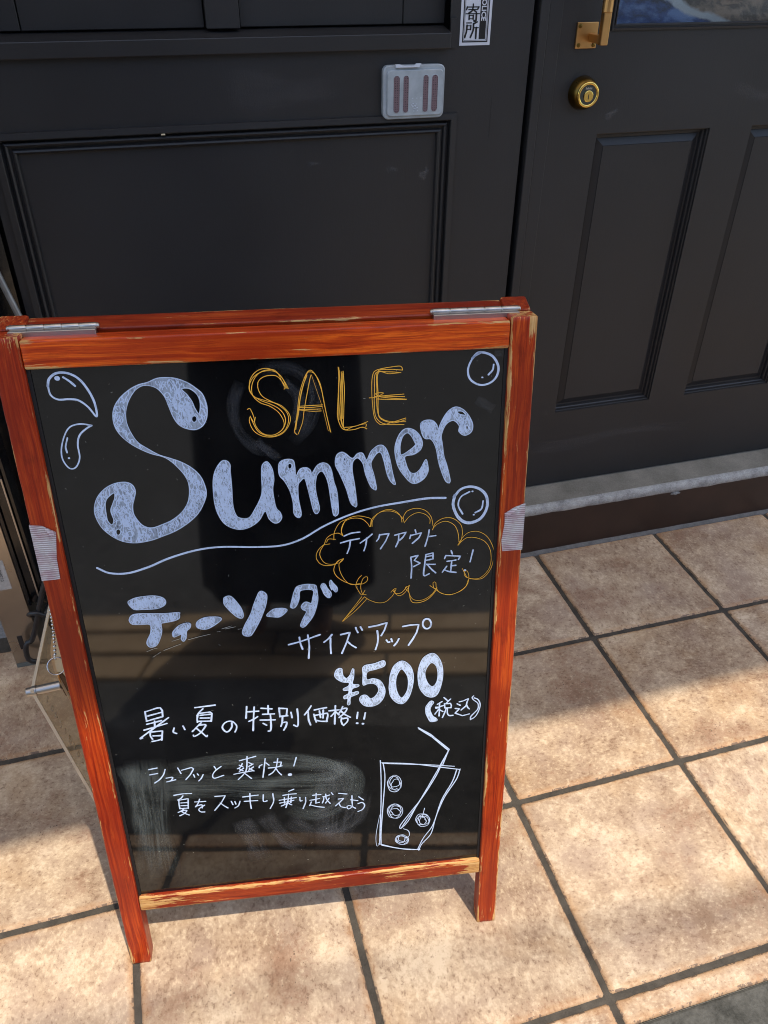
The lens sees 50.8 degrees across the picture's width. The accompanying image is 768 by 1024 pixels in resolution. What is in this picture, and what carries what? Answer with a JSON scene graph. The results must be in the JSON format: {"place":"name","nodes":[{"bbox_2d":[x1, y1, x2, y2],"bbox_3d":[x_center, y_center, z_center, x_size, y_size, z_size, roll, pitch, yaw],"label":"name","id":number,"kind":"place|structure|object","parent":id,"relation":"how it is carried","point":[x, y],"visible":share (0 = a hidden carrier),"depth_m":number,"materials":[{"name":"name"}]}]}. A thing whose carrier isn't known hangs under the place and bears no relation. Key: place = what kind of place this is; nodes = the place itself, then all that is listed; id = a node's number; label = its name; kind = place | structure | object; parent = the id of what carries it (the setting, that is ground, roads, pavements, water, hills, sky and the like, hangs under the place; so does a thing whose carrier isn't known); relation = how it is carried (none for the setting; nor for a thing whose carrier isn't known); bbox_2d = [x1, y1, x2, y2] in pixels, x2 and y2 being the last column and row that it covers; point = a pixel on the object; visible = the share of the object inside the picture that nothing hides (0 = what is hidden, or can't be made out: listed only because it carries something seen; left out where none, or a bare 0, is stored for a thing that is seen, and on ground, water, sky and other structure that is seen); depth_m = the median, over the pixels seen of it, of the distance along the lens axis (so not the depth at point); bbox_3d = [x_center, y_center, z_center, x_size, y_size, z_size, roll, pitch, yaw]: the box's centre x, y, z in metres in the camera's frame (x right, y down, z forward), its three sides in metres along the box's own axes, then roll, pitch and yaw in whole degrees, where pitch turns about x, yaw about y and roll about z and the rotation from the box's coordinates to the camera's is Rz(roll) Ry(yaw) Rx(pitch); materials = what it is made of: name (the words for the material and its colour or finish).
{"place":"outdoors","nodes":[
{"label":"outdoors","id":0,"kind":"place"},
{"bbox_2d":[0,513,767,1023],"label":"tile floor","id":1,"kind":"structure","parent":0,"point":[654,875],"depth_m":1.24,"materials":[{"name":"beige tile"}]},
{"bbox_2d":[0,433,49,667],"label":"steel gate post","id":2,"kind":"object","parent":1,"relation":"on","point":[22,590],"visible":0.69,"depth_m":1.46,"materials":[{"name":"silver metal"}]},
{"bbox_2d":[0,296,537,963],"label":"sandwich board","id":3,"kind":"object","parent":1,"relation":"on","point":[278,552],"visible":1,"depth_m":0.89,"materials":[{"name":"black wood"}]},
{"bbox_2d":[25,606,93,800],"bbox_3d":[-0.423,0.265,1.163,0.085,0.357,0.203,-6,36,-9],"label":"brace","id":4,"kind":"object","parent":3,"relation":"attached to","point":[34,690],"visible":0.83,"depth_m":1.02,"materials":[{"name":"metal"}]},
{"bbox_2d":[47,605,69,695],"bbox_3d":[-0.395,0.161,0.970,0.034,0.178,0.014,-9,37,-13],"label":"key chain","id":5,"kind":"object","parent":4,"relation":"attached to","point":[61,675],"visible":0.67,"depth_m":0.98,"materials":[{"name":"metal"}]},
{"bbox_2d":[47,509,767,643],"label":"grout bead","id":6,"kind":"object","parent":1,"relation":"on","point":[637,534],"visible":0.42,"depth_m":1.94,"materials":[{"name":"grey concrete"}]},
{"bbox_2d":[0,514,767,1023],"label":"grout bed","id":7,"kind":"object","parent":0,"point":[608,998],"depth_m":1.26,"materials":[{"name":"grey concrete"}]},
{"bbox_2d":[0,621,5,637],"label":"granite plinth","id":8,"kind":"structure","parent":7,"relation":"on","point":[2,634],"depth_m":1.64,"materials":[{"name":"grey stone"}]},
{"bbox_2d":[0,216,29,523],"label":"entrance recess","id":9,"kind":"object","parent":7,"relation":"on","point":[7,271],"depth_m":1.42,"materials":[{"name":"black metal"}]},
{"bbox_2d":[0,0,534,318],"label":"panelled wall","id":10,"kind":"structure","parent":7,"relation":"on","point":[168,156],"depth_m":1.30,"materials":[{"name":"grey paint"}]},
{"bbox_2d":[381,63,444,119],"bbox_3d":[0.047,-0.674,1.296,0.102,0.079,0.014,-9,37,-13],"label":"repellent case","id":11,"kind":"object","parent":10,"relation":"attached to","point":[416,90],"visible":1,"depth_m":1.29,"materials":[{"name":"plastic"}]},
{"bbox_2d":[459,0,492,45],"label":"notice sticker","id":12,"kind":"object","parent":10,"relation":"attached to","point":[475,23],"visible":1,"depth_m":1.27,"materials":[{"name":"white paper"}]},
{"bbox_2d":[505,0,767,485],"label":"shop door","id":13,"kind":"structure","parent":10,"relation":"attached to","point":[637,276],"depth_m":1.58,"materials":[{"name":"grey paint"}]},
{"bbox_2d":[526,0,767,485],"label":"door leaf","id":14,"kind":"structure","parent":13,"relation":"in","point":[716,79],"depth_m":1.54,"materials":[{"name":"grey paint"}]},
{"bbox_2d":[521,448,767,552],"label":"doorstep","id":15,"kind":"object","parent":7,"relation":"on","point":[579,510],"visible":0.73,"depth_m":1.90,"materials":[{"name":"concrete"}]},
{"bbox_2d":[0,272,21,315],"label":"metal pole","id":16,"kind":"object","parent":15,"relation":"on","point":[10,298],"visible":0.17,"depth_m":1.28,"materials":[{"name":"metal"}]},
{"bbox_2d":[617,0,767,23],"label":"window pane","id":17,"kind":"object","parent":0,"point":[650,11],"visible":0.38,"depth_m":1.46,"materials":[{"name":"glass"}]},
{"bbox_2d":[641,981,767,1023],"bbox_3d":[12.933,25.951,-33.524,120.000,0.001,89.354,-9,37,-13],"label":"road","id":18,"kind":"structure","parent":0,"point":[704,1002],"depth_m":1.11,"materials":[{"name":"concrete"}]},
{"bbox_2d":[643,982,767,1023],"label":"gutter slab","id":19,"kind":"structure","parent":0,"point":[748,1005],"depth_m":1.09,"materials":[{"name":"stone"}]}
]}

